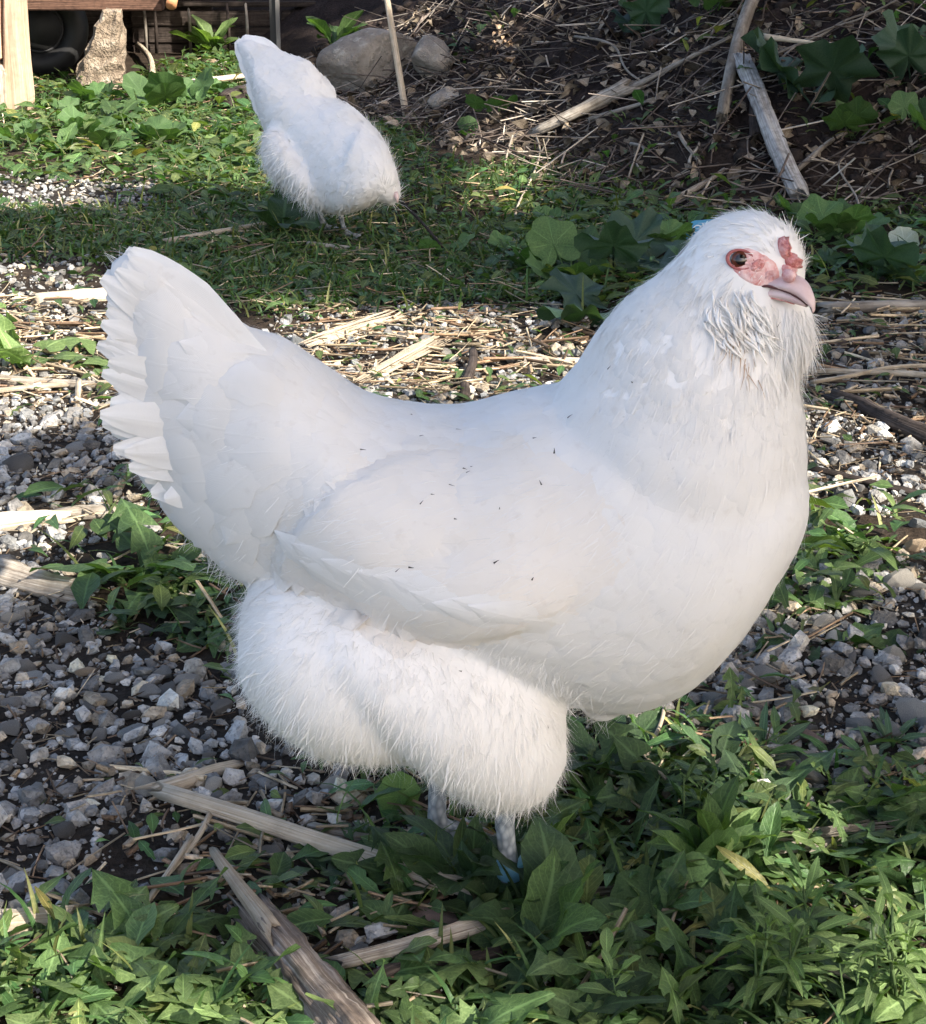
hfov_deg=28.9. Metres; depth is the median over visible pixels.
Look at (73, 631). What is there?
stone
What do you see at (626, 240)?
burdock
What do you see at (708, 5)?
burdock
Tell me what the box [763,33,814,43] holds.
pale splinter
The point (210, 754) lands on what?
stone
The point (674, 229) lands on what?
weed
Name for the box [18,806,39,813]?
stone
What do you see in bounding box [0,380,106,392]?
brown twig
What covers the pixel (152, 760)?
gravel
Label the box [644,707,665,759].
pale stick
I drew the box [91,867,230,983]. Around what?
dandelion
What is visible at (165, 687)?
stone
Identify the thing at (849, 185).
dry twig
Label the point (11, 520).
wood chunk
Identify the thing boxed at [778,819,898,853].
splintered board
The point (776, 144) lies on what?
grey post
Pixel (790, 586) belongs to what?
stone
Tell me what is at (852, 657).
stone
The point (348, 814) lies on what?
straw litter
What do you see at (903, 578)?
stone
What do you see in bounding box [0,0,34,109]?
wooden post
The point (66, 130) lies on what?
broad leaf plant
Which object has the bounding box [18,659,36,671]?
stone
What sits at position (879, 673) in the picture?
stone
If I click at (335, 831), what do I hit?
dry stalk
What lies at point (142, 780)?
stone
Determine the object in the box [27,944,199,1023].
dandelion
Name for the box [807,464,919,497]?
dark branch
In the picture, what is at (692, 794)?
leafy sprout
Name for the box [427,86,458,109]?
rock
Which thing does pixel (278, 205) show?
dark leaf plant
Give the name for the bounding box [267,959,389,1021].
dandelion
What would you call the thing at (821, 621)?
stone
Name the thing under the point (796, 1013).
dandelion
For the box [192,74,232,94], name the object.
broad leaf plant
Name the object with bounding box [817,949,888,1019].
leafy sprout
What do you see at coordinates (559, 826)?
oval leaf plant
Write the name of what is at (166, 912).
dandelion
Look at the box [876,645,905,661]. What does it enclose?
stone
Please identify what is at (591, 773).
weed
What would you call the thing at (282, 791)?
stone
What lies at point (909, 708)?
stone
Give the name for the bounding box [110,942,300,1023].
dandelion
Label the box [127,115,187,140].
broad leaf plant
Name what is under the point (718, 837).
heart leaf plant
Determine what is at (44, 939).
dandelion
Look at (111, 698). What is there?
stone
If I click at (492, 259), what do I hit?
weed
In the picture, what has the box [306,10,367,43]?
leafy bush
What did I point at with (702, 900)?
ground cover
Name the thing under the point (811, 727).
stone
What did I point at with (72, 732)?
stone
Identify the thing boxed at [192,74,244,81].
pale stick
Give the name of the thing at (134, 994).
dandelion
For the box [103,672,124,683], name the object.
stone
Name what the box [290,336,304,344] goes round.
stone
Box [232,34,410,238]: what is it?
hen
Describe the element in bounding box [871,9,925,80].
burdock
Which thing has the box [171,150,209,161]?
broad leaf plant
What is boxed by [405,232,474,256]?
weed
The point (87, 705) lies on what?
stone
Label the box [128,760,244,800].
dry stalk
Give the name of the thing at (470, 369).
brown twig
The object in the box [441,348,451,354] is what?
stone
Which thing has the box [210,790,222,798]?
stone
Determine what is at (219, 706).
stone
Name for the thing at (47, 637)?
stone
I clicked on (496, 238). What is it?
weed
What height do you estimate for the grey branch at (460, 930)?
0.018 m
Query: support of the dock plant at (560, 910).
on the ground at (298, 32)
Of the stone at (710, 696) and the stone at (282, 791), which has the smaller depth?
the stone at (282, 791)
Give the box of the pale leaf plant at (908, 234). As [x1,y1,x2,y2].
[888,226,925,252]
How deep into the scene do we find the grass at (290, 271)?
3.12 m
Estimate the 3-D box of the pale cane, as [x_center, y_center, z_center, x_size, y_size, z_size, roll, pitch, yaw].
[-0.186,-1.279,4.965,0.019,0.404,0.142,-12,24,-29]
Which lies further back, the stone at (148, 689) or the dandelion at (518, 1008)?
the stone at (148, 689)
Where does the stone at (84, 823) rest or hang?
on the ground at (298, 32)
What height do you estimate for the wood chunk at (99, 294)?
0.029 m
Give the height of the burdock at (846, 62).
0.173 m
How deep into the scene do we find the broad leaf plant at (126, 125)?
4.63 m
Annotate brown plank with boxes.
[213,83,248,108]
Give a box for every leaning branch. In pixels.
[716,0,758,128]
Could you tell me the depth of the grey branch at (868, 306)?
2.88 m
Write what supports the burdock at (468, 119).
on the ground at (298, 32)
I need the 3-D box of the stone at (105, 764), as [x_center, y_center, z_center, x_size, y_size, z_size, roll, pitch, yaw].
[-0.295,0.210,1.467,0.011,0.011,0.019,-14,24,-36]
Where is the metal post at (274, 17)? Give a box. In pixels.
[269,0,280,49]
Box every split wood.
[297,309,405,347]
[355,330,452,386]
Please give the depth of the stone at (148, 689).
1.59 m
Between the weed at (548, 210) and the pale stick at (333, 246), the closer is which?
the pale stick at (333, 246)
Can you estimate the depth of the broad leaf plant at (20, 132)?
4.50 m
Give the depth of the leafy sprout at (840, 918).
1.20 m
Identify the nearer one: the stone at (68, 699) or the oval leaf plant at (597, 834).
the oval leaf plant at (597, 834)
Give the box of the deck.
[27,0,212,50]
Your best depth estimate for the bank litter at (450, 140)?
4.33 m
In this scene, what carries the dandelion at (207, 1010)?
on the ground at (298, 32)
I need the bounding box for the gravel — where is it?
[0,166,925,1023]
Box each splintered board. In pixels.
[595,886,613,899]
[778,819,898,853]
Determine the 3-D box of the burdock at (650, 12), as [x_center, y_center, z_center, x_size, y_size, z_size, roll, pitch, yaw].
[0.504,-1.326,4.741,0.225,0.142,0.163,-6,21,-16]
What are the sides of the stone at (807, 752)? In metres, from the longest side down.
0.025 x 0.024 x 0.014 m
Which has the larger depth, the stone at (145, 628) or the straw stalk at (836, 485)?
the straw stalk at (836, 485)
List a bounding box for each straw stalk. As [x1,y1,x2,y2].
[514,137,540,234]
[808,367,925,377]
[809,475,876,492]
[810,363,925,383]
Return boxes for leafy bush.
[168,14,240,54]
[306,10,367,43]
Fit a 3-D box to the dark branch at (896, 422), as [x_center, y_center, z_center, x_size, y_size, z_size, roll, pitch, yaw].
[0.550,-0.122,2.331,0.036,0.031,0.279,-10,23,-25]
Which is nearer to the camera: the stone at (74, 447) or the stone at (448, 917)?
the stone at (448, 917)
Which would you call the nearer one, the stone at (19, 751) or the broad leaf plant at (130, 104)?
the stone at (19, 751)
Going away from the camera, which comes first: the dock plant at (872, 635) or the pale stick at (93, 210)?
the dock plant at (872, 635)
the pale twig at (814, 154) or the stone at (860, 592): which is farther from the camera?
the pale twig at (814, 154)
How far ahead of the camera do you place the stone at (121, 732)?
1.52 m
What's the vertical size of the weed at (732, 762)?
0.054 m
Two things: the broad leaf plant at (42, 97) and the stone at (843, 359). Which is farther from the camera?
the broad leaf plant at (42, 97)
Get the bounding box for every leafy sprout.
[568,927,640,1008]
[651,751,742,824]
[710,882,837,1014]
[763,843,859,958]
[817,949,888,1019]
[826,867,925,1023]
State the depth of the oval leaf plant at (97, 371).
2.59 m
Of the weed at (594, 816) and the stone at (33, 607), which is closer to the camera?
the weed at (594, 816)
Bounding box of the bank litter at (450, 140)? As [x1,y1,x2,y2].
[296,0,925,218]
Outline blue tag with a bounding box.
[686,219,712,237]
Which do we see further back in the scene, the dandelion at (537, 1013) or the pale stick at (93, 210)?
the pale stick at (93, 210)
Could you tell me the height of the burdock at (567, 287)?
0.096 m
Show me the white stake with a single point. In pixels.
(143, 50)
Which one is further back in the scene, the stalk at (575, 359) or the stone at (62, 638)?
the stalk at (575, 359)
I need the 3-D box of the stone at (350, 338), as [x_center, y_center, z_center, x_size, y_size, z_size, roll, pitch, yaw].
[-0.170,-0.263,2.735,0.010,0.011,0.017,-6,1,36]
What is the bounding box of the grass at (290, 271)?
[0,47,925,1023]
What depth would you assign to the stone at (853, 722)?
1.51 m
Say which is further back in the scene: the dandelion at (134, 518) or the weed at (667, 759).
the dandelion at (134, 518)
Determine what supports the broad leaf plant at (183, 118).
on the ground at (298, 32)
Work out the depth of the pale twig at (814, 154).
3.86 m
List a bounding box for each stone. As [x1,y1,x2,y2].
[0,612,22,623]
[0,696,21,707]
[0,719,19,735]
[1,629,12,632]
[2,454,33,474]
[2,867,17,878]
[7,900,26,907]
[10,882,25,894]
[12,742,28,763]
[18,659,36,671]
[18,782,43,803]
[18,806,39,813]
[26,670,42,681]
[27,605,38,612]
[27,633,43,649]
[37,633,52,641]
[46,663,66,672]
[51,821,75,838]
[52,693,77,703]
[54,728,76,741]
[55,631,78,646]
[65,441,85,454]
[67,608,78,617]
[67,627,77,634]
[74,666,96,676]
[81,813,88,825]
[82,700,95,711]
[91,727,106,741]
[95,762,110,775]
[100,693,117,706]
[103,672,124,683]
[117,723,149,737]
[121,710,141,719]
[134,775,155,796]
[138,624,152,635]
[138,683,161,697]
[145,658,157,666]
[152,668,171,678]
[152,718,165,728]
[155,642,161,654]
[159,665,171,671]
[159,681,175,695]
[170,724,191,738]
[174,673,201,685]
[181,761,200,766]
[201,680,215,686]
[202,751,216,757]
[205,776,221,792]
[210,698,232,713]
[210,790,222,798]
[220,662,238,677]
[257,844,281,857]
[275,789,290,798]
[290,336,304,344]
[290,843,302,857]
[319,775,340,789]
[348,336,355,341]
[395,332,406,341]
[412,906,457,923]
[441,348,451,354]
[506,353,520,363]
[702,692,722,707]
[736,677,754,687]
[744,701,762,710]
[752,664,780,685]
[774,694,798,710]
[786,585,794,593]
[796,750,815,757]
[799,729,828,743]
[805,667,816,677]
[805,770,826,783]
[806,724,817,733]
[813,614,835,628]
[820,313,827,321]
[820,433,835,444]
[821,585,829,594]
[825,629,837,642]
[832,396,843,405]
[835,336,846,347]
[839,745,878,765]
[840,356,846,363]
[840,400,854,411]
[846,718,871,735]
[848,652,855,664]
[849,588,877,596]
[853,483,864,491]
[861,350,870,358]
[862,648,873,658]
[863,324,875,333]
[870,339,884,345]
[870,664,892,683]
[872,770,887,778]
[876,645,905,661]
[880,755,895,768]
[882,719,901,736]
[883,568,914,590]
[896,697,925,726]
[898,489,907,495]
[904,538,925,551]
[908,518,925,527]
[910,583,925,591]
[910,764,925,776]
[913,398,924,403]
[917,717,925,727]
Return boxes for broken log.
[209,847,380,1023]
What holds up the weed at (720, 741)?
on the ground at (298, 32)
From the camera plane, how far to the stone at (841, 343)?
2.71 m
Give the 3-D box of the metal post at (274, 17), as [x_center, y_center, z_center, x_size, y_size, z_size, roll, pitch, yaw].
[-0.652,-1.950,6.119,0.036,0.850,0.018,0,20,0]
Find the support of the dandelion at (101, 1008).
on the ground at (298, 32)
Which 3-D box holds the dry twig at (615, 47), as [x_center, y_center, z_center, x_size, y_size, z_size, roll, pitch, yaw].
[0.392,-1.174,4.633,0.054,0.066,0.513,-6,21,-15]
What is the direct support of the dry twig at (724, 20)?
on the ground at (298, 32)
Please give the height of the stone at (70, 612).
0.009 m
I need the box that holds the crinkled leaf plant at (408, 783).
[376,771,420,824]
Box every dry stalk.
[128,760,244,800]
[143,834,194,904]
[148,781,482,899]
[149,811,212,894]
[306,822,368,839]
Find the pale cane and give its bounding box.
[384,0,407,115]
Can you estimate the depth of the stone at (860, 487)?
2.10 m
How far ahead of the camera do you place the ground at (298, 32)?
2.75 m
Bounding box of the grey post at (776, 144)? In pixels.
[733,52,808,202]
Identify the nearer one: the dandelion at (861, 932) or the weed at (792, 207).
the dandelion at (861, 932)
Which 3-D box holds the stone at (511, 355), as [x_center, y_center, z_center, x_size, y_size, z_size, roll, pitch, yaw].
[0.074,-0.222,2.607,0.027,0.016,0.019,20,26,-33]
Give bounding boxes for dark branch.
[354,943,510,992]
[752,688,862,702]
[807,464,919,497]
[820,388,925,444]
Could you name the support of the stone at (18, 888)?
on the ground at (298, 32)
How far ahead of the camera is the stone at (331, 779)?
1.44 m
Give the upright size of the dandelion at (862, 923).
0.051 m
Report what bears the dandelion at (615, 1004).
on the ground at (298, 32)
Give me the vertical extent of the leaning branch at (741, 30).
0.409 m
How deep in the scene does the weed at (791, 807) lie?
1.38 m
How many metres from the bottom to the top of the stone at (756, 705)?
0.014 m
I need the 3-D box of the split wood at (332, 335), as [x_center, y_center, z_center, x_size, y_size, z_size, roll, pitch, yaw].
[-0.173,-0.287,2.782,0.047,0.016,0.254,12,23,29]
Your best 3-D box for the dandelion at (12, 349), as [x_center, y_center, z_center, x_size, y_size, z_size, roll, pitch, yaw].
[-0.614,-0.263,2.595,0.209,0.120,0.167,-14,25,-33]
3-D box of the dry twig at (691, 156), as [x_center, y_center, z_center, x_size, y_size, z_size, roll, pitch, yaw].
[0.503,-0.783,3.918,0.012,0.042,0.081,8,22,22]
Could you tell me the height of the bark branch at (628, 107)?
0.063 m
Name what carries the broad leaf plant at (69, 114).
on the ground at (298, 32)
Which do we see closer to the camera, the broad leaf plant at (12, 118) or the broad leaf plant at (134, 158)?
the broad leaf plant at (134, 158)
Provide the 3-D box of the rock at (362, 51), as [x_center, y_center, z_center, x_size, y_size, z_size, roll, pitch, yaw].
[-0.294,-1.360,5.434,0.308,0.207,0.159,-13,24,-32]
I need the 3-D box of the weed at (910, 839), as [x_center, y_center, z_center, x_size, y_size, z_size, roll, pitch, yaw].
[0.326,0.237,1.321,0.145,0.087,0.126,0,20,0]
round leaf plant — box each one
[122,71,195,109]
[143,66,213,106]
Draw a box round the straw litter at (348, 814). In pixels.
[0,54,925,1023]
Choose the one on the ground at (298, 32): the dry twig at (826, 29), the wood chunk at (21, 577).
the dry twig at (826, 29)
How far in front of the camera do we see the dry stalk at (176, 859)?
1.31 m
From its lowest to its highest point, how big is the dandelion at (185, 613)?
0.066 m
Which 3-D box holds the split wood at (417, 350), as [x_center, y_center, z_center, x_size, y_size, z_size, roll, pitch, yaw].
[-0.088,-0.226,2.608,0.039,0.014,0.308,9,22,23]
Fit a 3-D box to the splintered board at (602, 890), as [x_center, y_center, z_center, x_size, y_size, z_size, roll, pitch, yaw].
[0.128,0.271,1.289,0.128,0.011,0.018,0,20,0]
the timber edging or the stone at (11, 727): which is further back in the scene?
the timber edging
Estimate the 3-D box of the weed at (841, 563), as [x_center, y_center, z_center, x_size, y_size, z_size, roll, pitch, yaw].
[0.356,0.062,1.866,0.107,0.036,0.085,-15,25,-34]
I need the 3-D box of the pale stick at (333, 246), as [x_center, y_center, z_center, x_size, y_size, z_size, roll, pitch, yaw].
[-0.207,-0.490,3.346,0.192,0.022,0.018,5,21,13]
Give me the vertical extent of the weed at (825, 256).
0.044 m
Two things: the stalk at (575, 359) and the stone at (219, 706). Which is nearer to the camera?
the stone at (219, 706)
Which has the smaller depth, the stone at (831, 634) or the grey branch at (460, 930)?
the grey branch at (460, 930)
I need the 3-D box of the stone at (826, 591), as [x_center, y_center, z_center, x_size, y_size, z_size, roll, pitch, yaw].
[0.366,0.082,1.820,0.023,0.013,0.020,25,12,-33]
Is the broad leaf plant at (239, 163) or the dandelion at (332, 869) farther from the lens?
the broad leaf plant at (239, 163)
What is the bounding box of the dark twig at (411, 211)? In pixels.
[399,198,443,247]
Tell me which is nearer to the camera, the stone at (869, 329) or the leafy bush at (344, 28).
the stone at (869, 329)
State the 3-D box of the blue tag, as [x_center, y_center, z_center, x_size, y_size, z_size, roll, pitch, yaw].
[0.449,-0.534,3.389,0.123,0.039,0.011,0,20,0]
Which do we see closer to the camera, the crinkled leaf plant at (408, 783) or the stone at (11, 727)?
the crinkled leaf plant at (408, 783)
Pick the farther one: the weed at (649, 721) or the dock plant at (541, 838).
the weed at (649, 721)
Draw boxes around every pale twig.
[664,167,725,204]
[797,131,847,170]
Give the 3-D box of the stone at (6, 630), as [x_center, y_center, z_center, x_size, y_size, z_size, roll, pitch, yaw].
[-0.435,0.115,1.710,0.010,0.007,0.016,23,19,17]
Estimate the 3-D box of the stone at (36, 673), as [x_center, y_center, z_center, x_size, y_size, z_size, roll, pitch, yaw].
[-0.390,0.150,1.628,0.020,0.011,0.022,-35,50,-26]
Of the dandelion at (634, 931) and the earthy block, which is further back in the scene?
the earthy block
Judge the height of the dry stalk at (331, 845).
0.017 m
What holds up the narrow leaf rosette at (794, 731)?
on the ground at (298, 32)
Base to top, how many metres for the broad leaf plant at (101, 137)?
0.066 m
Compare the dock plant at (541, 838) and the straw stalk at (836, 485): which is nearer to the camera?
the dock plant at (541, 838)
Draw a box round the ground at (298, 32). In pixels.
[0,0,925,1023]
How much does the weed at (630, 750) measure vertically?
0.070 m
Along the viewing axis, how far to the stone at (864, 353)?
2.64 m
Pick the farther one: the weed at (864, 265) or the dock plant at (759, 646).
the weed at (864, 265)
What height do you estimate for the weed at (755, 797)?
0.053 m
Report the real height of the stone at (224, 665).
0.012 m
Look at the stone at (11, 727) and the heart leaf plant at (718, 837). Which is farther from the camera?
the stone at (11, 727)
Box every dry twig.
[573,35,640,80]
[629,142,644,171]
[677,131,701,164]
[687,142,699,164]
[710,5,741,33]
[778,9,884,53]
[782,0,897,56]
[838,153,858,203]
[881,86,925,113]
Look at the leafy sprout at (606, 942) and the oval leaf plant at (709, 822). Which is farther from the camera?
the oval leaf plant at (709, 822)
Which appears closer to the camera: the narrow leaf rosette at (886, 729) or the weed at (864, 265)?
the narrow leaf rosette at (886, 729)
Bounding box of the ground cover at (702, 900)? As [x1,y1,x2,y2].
[0,0,925,1023]
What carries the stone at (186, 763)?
on the ground at (298, 32)
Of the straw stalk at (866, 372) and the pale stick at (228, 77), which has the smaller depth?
the straw stalk at (866, 372)
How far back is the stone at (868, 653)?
1.67 m
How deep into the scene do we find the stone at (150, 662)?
1.65 m
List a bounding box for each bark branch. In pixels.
[530,78,656,138]
[586,102,648,121]
[629,35,732,86]
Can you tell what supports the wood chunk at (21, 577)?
on the gravel
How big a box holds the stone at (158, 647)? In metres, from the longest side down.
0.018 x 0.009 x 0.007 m
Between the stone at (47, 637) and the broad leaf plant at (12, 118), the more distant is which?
the broad leaf plant at (12, 118)
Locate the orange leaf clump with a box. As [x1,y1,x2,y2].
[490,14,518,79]
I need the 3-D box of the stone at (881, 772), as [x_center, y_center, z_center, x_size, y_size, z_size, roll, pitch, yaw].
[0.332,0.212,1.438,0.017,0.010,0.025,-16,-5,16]
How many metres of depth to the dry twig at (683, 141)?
3.94 m
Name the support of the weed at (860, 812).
on the ground at (298, 32)
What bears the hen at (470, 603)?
on the ground at (298, 32)
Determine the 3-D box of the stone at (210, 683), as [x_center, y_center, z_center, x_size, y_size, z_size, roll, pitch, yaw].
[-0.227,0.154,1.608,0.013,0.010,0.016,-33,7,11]
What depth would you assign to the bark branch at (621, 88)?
4.41 m
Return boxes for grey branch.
[322,907,515,968]
[817,299,925,312]
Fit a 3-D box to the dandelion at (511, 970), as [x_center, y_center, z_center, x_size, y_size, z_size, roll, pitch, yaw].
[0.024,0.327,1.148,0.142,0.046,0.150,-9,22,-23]
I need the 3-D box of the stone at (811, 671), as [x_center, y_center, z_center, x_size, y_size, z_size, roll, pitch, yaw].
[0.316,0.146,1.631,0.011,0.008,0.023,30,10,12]
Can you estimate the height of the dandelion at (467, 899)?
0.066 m
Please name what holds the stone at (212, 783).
on the gravel
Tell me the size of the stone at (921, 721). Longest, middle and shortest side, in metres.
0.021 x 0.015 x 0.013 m
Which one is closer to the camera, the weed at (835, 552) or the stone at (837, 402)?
the weed at (835, 552)
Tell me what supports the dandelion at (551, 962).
on the ground at (298, 32)
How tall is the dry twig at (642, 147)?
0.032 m
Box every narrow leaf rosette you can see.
[734,701,809,760]
[848,706,925,754]
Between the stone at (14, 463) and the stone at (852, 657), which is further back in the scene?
the stone at (14, 463)
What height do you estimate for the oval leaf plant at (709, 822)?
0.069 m
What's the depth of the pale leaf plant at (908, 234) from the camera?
3.29 m
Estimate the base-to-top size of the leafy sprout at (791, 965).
0.088 m
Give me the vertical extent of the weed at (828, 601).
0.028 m
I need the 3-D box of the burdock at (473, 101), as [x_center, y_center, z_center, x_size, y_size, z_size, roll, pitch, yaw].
[0.076,-1.084,4.755,0.143,0.062,0.151,0,20,0]
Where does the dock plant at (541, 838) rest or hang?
on the ground at (298, 32)
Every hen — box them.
[96,205,832,891]
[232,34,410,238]
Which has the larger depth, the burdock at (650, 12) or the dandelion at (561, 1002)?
the burdock at (650, 12)
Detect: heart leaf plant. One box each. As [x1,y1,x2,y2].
[592,851,734,942]
[688,825,738,859]
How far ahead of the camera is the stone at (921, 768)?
1.44 m
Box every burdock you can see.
[456,115,496,135]
[465,93,517,114]
[525,216,609,282]
[536,267,624,326]
[557,205,686,273]
[611,0,672,37]
[688,0,732,14]
[741,27,879,107]
[796,194,890,240]
[822,96,879,139]
[845,221,925,286]
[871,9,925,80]
[888,90,925,129]
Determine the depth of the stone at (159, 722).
1.54 m
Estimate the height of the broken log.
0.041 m
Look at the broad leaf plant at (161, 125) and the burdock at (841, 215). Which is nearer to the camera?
the burdock at (841, 215)
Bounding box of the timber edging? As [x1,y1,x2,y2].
[131,1,315,53]
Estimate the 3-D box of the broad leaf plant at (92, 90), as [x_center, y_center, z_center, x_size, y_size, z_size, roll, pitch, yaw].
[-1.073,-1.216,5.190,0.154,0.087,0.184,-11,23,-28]
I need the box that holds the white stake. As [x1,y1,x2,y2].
[135,41,155,72]
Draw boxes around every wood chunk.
[0,510,83,529]
[0,558,86,606]
[0,903,90,935]
[34,288,106,304]
[50,502,145,518]
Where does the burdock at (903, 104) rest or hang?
on the ground at (298, 32)
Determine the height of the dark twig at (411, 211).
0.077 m
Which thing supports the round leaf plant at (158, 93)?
on the ground at (298, 32)
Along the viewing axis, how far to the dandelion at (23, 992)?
1.16 m
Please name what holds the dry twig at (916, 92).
on the ground at (298, 32)
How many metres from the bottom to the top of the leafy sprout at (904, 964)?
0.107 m
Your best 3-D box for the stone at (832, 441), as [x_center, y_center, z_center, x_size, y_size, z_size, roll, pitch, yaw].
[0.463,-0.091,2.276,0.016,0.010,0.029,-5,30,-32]
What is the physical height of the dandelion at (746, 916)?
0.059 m
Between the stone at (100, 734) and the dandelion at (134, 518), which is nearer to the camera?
the stone at (100, 734)
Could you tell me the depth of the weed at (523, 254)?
3.17 m
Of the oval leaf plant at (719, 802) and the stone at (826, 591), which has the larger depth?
the stone at (826, 591)
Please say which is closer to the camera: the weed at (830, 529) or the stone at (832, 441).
the weed at (830, 529)
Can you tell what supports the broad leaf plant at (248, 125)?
on the ground at (298, 32)
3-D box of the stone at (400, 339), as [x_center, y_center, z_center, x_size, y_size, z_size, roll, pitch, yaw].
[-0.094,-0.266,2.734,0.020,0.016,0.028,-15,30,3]
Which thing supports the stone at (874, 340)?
on the ground at (298, 32)
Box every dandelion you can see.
[0,302,107,367]
[0,899,121,986]
[0,931,118,1019]
[0,947,67,1022]
[5,965,167,1023]
[8,886,179,1016]
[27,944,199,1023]
[29,498,237,610]
[88,976,220,1023]
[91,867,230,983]
[92,602,143,638]
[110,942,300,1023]
[118,931,275,1021]
[143,585,246,652]
[149,995,237,1023]
[154,921,347,1023]
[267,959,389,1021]
[300,842,355,875]
[331,825,429,930]
[341,961,495,1023]
[358,974,575,1023]
[401,990,554,1023]
[413,838,477,951]
[427,942,611,1023]
[449,917,666,1023]
[526,903,686,1009]
[544,966,659,1023]
[576,921,740,1018]
[589,905,758,1023]
[634,877,829,1018]
[695,946,872,1023]
[733,908,925,1023]
[740,843,880,935]
[794,884,910,957]
[812,930,925,1023]
[831,912,925,967]
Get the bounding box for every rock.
[316,27,417,95]
[411,35,452,76]
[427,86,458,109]
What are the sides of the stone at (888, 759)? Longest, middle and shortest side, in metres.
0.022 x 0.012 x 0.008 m
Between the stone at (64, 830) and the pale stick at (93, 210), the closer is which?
the stone at (64, 830)
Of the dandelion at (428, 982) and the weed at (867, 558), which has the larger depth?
the weed at (867, 558)
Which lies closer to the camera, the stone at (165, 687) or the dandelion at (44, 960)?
the dandelion at (44, 960)
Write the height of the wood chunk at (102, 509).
0.020 m
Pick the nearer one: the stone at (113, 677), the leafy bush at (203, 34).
the stone at (113, 677)
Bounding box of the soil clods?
[300,0,925,212]
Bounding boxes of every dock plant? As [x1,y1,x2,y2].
[458,812,584,937]
[469,846,608,953]
[725,641,765,672]
[755,624,875,665]
[842,622,923,655]
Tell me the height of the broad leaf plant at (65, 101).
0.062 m
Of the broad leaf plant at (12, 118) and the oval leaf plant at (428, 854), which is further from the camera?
the broad leaf plant at (12, 118)
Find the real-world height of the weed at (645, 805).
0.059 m
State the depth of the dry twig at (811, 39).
4.16 m
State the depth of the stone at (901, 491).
2.10 m
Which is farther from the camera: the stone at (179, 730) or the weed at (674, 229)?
the weed at (674, 229)
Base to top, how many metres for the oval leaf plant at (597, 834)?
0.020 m
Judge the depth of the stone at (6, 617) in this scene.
1.74 m
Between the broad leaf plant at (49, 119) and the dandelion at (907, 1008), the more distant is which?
the broad leaf plant at (49, 119)
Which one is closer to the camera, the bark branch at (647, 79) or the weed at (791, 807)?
the weed at (791, 807)
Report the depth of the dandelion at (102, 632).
1.71 m
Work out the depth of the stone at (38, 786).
1.42 m
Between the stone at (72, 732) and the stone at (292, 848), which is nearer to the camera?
the stone at (292, 848)
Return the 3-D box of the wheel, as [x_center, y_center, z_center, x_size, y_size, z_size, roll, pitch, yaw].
[-1.369,-1.566,5.798,0.314,0.314,0.084,-5,21,-13]
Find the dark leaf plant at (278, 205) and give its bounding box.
[234,190,320,231]
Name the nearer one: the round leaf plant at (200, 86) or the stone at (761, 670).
the stone at (761, 670)
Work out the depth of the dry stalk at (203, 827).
1.35 m
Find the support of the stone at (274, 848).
on the ground at (298, 32)
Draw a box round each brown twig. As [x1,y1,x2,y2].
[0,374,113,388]
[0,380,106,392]
[72,378,81,429]
[459,346,477,401]
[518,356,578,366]
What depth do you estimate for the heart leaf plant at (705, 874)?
1.27 m
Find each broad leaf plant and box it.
[0,105,26,122]
[0,120,50,144]
[21,111,59,129]
[32,122,84,151]
[34,92,63,108]
[52,96,85,111]
[56,104,117,137]
[66,80,119,103]
[82,127,132,152]
[95,99,147,122]
[108,123,138,131]
[120,147,163,165]
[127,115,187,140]
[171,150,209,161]
[176,115,231,139]
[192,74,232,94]
[204,134,248,153]
[217,119,259,137]
[222,156,262,168]
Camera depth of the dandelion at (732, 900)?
1.21 m
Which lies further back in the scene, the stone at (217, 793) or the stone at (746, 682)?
the stone at (746, 682)
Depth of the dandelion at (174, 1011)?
1.16 m
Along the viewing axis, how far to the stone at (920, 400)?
2.43 m
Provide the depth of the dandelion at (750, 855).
1.26 m
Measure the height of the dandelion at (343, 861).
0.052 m
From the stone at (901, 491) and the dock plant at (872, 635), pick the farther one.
the stone at (901, 491)
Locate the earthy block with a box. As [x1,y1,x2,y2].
[76,8,126,89]
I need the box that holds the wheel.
[28,11,88,76]
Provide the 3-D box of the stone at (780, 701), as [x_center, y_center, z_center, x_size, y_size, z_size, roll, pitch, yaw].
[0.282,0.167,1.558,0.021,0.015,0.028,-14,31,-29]
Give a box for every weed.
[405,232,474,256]
[444,254,502,280]
[488,230,522,259]
[506,241,538,267]
[530,205,561,218]
[530,790,632,841]
[547,767,617,816]
[562,710,675,803]
[586,774,660,885]
[593,720,709,810]
[611,752,707,818]
[613,728,720,780]
[647,219,692,240]
[663,743,842,862]
[670,716,786,802]
[728,789,839,893]
[741,764,832,828]
[760,750,925,857]
[773,192,829,224]
[787,547,861,584]
[793,580,851,609]
[795,569,881,614]
[797,540,853,560]
[803,248,855,273]
[806,550,892,569]
[810,815,925,859]
[816,788,925,848]
[820,519,900,552]
[825,533,919,581]
[827,847,925,904]
[834,257,871,269]
[883,210,915,224]
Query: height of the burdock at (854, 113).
0.103 m
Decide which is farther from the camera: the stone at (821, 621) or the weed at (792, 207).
the weed at (792, 207)
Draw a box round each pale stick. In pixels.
[58,204,157,224]
[163,217,298,245]
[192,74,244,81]
[304,241,387,253]
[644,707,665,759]
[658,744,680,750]
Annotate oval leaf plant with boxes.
[73,358,105,374]
[383,813,527,896]
[456,860,569,937]
[549,809,578,833]
[574,827,608,851]
[622,773,806,912]
[647,805,791,863]
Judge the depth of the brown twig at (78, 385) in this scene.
2.43 m
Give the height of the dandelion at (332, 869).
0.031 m
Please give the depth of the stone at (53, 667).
1.64 m

